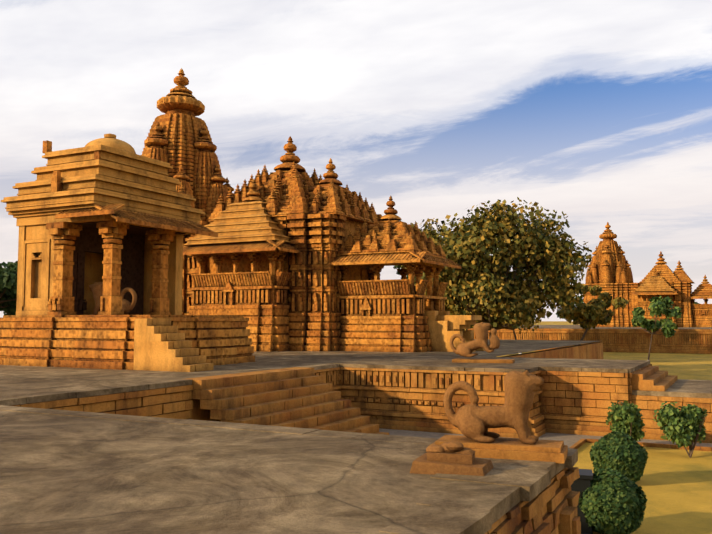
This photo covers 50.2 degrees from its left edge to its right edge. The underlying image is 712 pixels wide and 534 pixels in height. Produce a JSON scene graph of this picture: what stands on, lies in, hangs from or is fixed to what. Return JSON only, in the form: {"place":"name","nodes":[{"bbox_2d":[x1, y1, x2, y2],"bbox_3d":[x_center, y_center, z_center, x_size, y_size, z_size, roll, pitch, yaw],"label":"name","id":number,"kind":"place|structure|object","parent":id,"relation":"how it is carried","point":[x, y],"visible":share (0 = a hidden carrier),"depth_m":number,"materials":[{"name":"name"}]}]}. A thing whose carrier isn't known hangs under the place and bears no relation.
{"place":"outdoors","nodes":[
{"label":"outdoors","id":0,"kind":"place"},
{"bbox_2d":[0,339,633,533],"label":"platform floor","id":1,"kind":"structure","parent":0,"point":[60,474],"depth_m":9.93,"materials":[{"name":"grey stone"}]},
{"bbox_2d":[0,133,254,371],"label":"temple pavilion","id":2,"kind":"structure","parent":1,"relation":"on","point":[124,173],"depth_m":33.56,"materials":[{"name":"beige stone"}]},
{"bbox_2d":[89,281,136,314],"bbox_3d":[-10.821,1.430,33.762,2.247,1.593,0.844,0,-4,7],"label":"lion statue shrine","id":3,"kind":"object","parent":2,"relation":"on","point":[96,288],"visible":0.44,"depth_m":33.57,"materials":[{"name":"stone"}]},
{"bbox_2d":[72,221,185,314],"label":"pavilion interior wall","id":4,"kind":"structure","parent":2,"relation":"attached to","point":[90,239],"depth_m":36.07,"materials":[{"name":"brown stone"}]},
{"bbox_2d":[141,68,461,351],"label":"temple","id":5,"kind":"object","parent":1,"relation":"on","point":[315,283],"visible":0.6,"depth_m":48.93,"materials":[{"name":"brown stone"}]},
{"bbox_2d":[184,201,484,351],"bbox_3d":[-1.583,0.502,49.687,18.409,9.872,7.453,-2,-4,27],"label":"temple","id":6,"kind":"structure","parent":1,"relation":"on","point":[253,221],"depth_m":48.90,"materials":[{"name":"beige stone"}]},
{"bbox_2d":[452,358,514,362],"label":"statue plinth","id":7,"kind":"structure","parent":1,"relation":"on","point":[459,360],"depth_m":34.78,"materials":[{"name":"stone"}]},
{"bbox_2d":[450,322,499,356],"bbox_3d":[5.483,3.402,35.338,2.298,1.475,0.781,-16,-8,15],"label":"lion statue","id":8,"kind":"object","parent":7,"relation":"on","point":[464,349],"visible":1,"depth_m":35.06,"materials":[{"name":"stone"}]},
{"bbox_2d":[0,0,711,320],"label":"sky","id":9,"kind":"structure","parent":0,"point":[597,113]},
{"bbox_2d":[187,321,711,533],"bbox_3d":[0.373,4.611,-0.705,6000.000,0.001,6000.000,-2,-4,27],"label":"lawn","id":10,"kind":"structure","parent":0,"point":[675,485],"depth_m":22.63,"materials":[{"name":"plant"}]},
{"bbox_2d":[0,261,17,314],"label":"tree","id":11,"kind":"object","parent":10,"relation":"on","point":[8,278],"depth_m":90.69,"materials":[{"name":"green plant"}]},
{"bbox_2d":[188,367,388,434],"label":"stone steps","id":12,"kind":"structure","parent":10,"relation":"on","point":[300,397],"depth_m":26.98,"materials":[{"name":"stone"}]},
{"bbox_2d":[11,342,651,437],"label":"platform walls","id":13,"kind":"structure","parent":10,"relation":"on","point":[573,402],"depth_m":31.11,"materials":[{"name":"stone"}]},
{"bbox_2d":[0,357,649,448],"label":"platform coping","id":14,"kind":"object","parent":13,"relation":"on","point":[6,403],"visible":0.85,"depth_m":19.44,"materials":[{"name":"stone"}]},
{"bbox_2d":[396,197,591,356],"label":"tree","id":15,"kind":"object","parent":10,"relation":"on","point":[536,240],"depth_m":80.68,"materials":[{"name":"green plant"}]},
{"bbox_2d":[506,328,516,339],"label":"tree trunk","id":16,"kind":"object","parent":10,"relation":"on","point":[513,332],"visible":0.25,"depth_m":100.83,"materials":[{"name":"brown plant"}]},
{"bbox_2d":[485,467,580,533],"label":"platform wall","id":17,"kind":"structure","parent":10,"relation":"on","point":[551,508],"depth_m":10.04,"materials":[{"name":"stone"}]},
{"bbox_2d":[362,448,577,533],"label":"edge slabs","id":18,"kind":"structure","parent":17,"relation":"on","point":[465,504],"depth_m":8.42,"materials":[{"name":"grey stone"}]},
{"bbox_2d":[410,441,493,475],"bbox_3d":[1.251,2.445,9.850,0.988,0.393,0.633,-1,-4,18],"label":"stone pedestal","id":19,"kind":"object","parent":18,"relation":"on","point":[455,457],"visible":1,"depth_m":9.69,"materials":[{"name":"stone"}]},
{"bbox_2d":[429,435,567,463],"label":"statue plinth","id":20,"kind":"structure","parent":18,"relation":"on","point":[556,451],"depth_m":10.64,"materials":[{"name":"stone"}]},
{"bbox_2d":[443,370,543,444],"bbox_3d":[1.996,2.016,11.072,1.464,1.038,0.550,-1,-4,19],"label":"lion statue","id":21,"kind":"object","parent":20,"relation":"on","point":[473,420],"visible":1,"depth_m":10.88,"materials":[{"name":"stone"}]},
{"bbox_2d":[556,295,582,324],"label":"tree foliage","id":22,"kind":"object","parent":10,"relation":"on","point":[580,300],"depth_m":324.00,"materials":[{"name":"green plant"}]},
{"bbox_2d":[571,469,592,533],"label":"floodlight box","id":23,"kind":"object","parent":10,"relation":"on","point":[581,483],"visible":0.25,"depth_m":16.46,"materials":[{"name":"black paint"}]},
{"bbox_2d":[467,328,711,353],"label":"terrace wall","id":24,"kind":"structure","parent":10,"relation":"on","point":[690,341],"depth_m":109.34,"materials":[{"name":"brown stone"}]},
{"bbox_2d":[520,325,711,328],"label":"terrace top","id":25,"kind":"structure","parent":24,"relation":"on","point":[559,326],"depth_m":128.41,"materials":[{"name":"stone"}]},
{"bbox_2d":[583,222,711,326],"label":"temple","id":26,"kind":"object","parent":24,"relation":"on","point":[610,272],"visible":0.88,"depth_m":138.14,"materials":[{"name":"orange stone"}]},
{"bbox_2d":[635,276,674,290],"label":"roof","id":27,"kind":"structure","parent":26,"relation":"attached to","point":[658,283],"depth_m":135.71,"materials":[{"name":"beige stone"}]},
{"bbox_2d":[574,297,611,344],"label":"tree trunk","id":28,"kind":"object","parent":10,"relation":"on","point":[584,334],"visible":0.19,"depth_m":103.49,"materials":[{"name":"brown plant"}]},
{"bbox_2d":[557,283,628,329],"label":"tree foliage","id":29,"kind":"object","parent":28,"relation":"on","point":[596,311],"visible":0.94,"depth_m":103.18,"materials":[{"name":"green plant"}]},
{"bbox_2d":[579,467,646,533],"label":"topiary bush","id":30,"kind":"object","parent":10,"relation":"on","point":[628,516],"visible":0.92,"depth_m":16.13,"materials":[{"name":"green plant"}]},
{"bbox_2d":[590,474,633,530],"bbox_3d":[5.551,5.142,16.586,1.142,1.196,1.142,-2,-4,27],"label":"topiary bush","id":31,"kind":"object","parent":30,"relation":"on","point":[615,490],"visible":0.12,"depth_m":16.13,"materials":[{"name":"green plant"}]},
{"bbox_2d":[589,431,647,481],"bbox_3d":[7.524,5.470,21.772,1.596,1.482,1.583,-2,-4,27],"label":"topiary bush","id":32,"kind":"object","parent":10,"relation":"on","point":[637,452],"visible":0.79,"depth_m":21.33,"materials":[{"name":"green plant"}]},
{"bbox_2d":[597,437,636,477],"bbox_3d":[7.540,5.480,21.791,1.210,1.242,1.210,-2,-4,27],"label":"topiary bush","id":33,"kind":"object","parent":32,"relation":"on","point":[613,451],"visible":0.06,"depth_m":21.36,"materials":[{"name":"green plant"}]},
{"bbox_2d":[605,400,645,441],"bbox_3d":[9.611,5.553,27.206,1.403,1.688,1.647,-2,-4,27],"label":"shrub","id":34,"kind":"object","parent":10,"relation":"on","point":[625,414],"visible":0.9,"depth_m":26.89,"materials":[{"name":"green plant"}]},
{"bbox_2d":[569,438,711,450],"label":"path kerb","id":35,"kind":"structure","parent":10,"relation":"on","point":[579,443],"depth_m":27.68,"materials":[{"name":"stone"}]},
{"bbox_2d":[643,305,666,359],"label":"tree trunk","id":36,"kind":"object","parent":10,"relation":"on","point":[651,332],"visible":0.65,"depth_m":69.33,"materials":[{"name":"brown plant"}]},
{"bbox_2d":[631,296,681,337],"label":"tree foliage","id":37,"kind":"object","parent":36,"relation":"attached to","point":[658,307],"visible":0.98,"depth_m":68.74,"materials":[{"name":"green plant"}]},
{"bbox_2d":[683,415,705,457],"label":"shrub stems","id":38,"kind":"object","parent":10,"relation":"on","point":[691,449],"visible":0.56,"depth_m":25.79,"materials":[{"name":"brown plant"}]},
{"bbox_2d":[653,401,707,447],"bbox_3d":[11.128,5.366,25.957,1.888,1.535,1.288,1,-4,-10],"label":"shrub","id":39,"kind":"object","parent":38,"relation":"attached to","point":[680,428],"visible":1,"depth_m":25.74,"materials":[{"name":"green plant"}]},
{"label":"big tree trunk","id":40,"kind":"object","parent":10,"relation":"on","visible":0},
{"bbox_2d":[393,241,510,329],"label":"branches","id":41,"kind":"object","parent":40,"relation":"on","point":[397,272],"depth_m":98.67,"materials":[{"name":"green plant"}]},
{"bbox_2d":[379,428,711,447],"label":"recess path","id":42,"kind":"structure","parent":0,"point":[569,440],"depth_m":30.07,"materials":[{"name":"stone"}]},
{"bbox_2d":[629,366,711,442],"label":"stone wall","id":43,"kind":"structure","parent":0,"point":[652,378],"depth_m":29.93,"materials":[{"name":"stone"}]},
{"bbox_2d":[631,379,711,397],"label":"stone terrace","id":44,"kind":"structure","parent":43,"relation":"on","point":[690,388],"depth_m":30.25,"materials":[{"name":"stone"}]}
]}

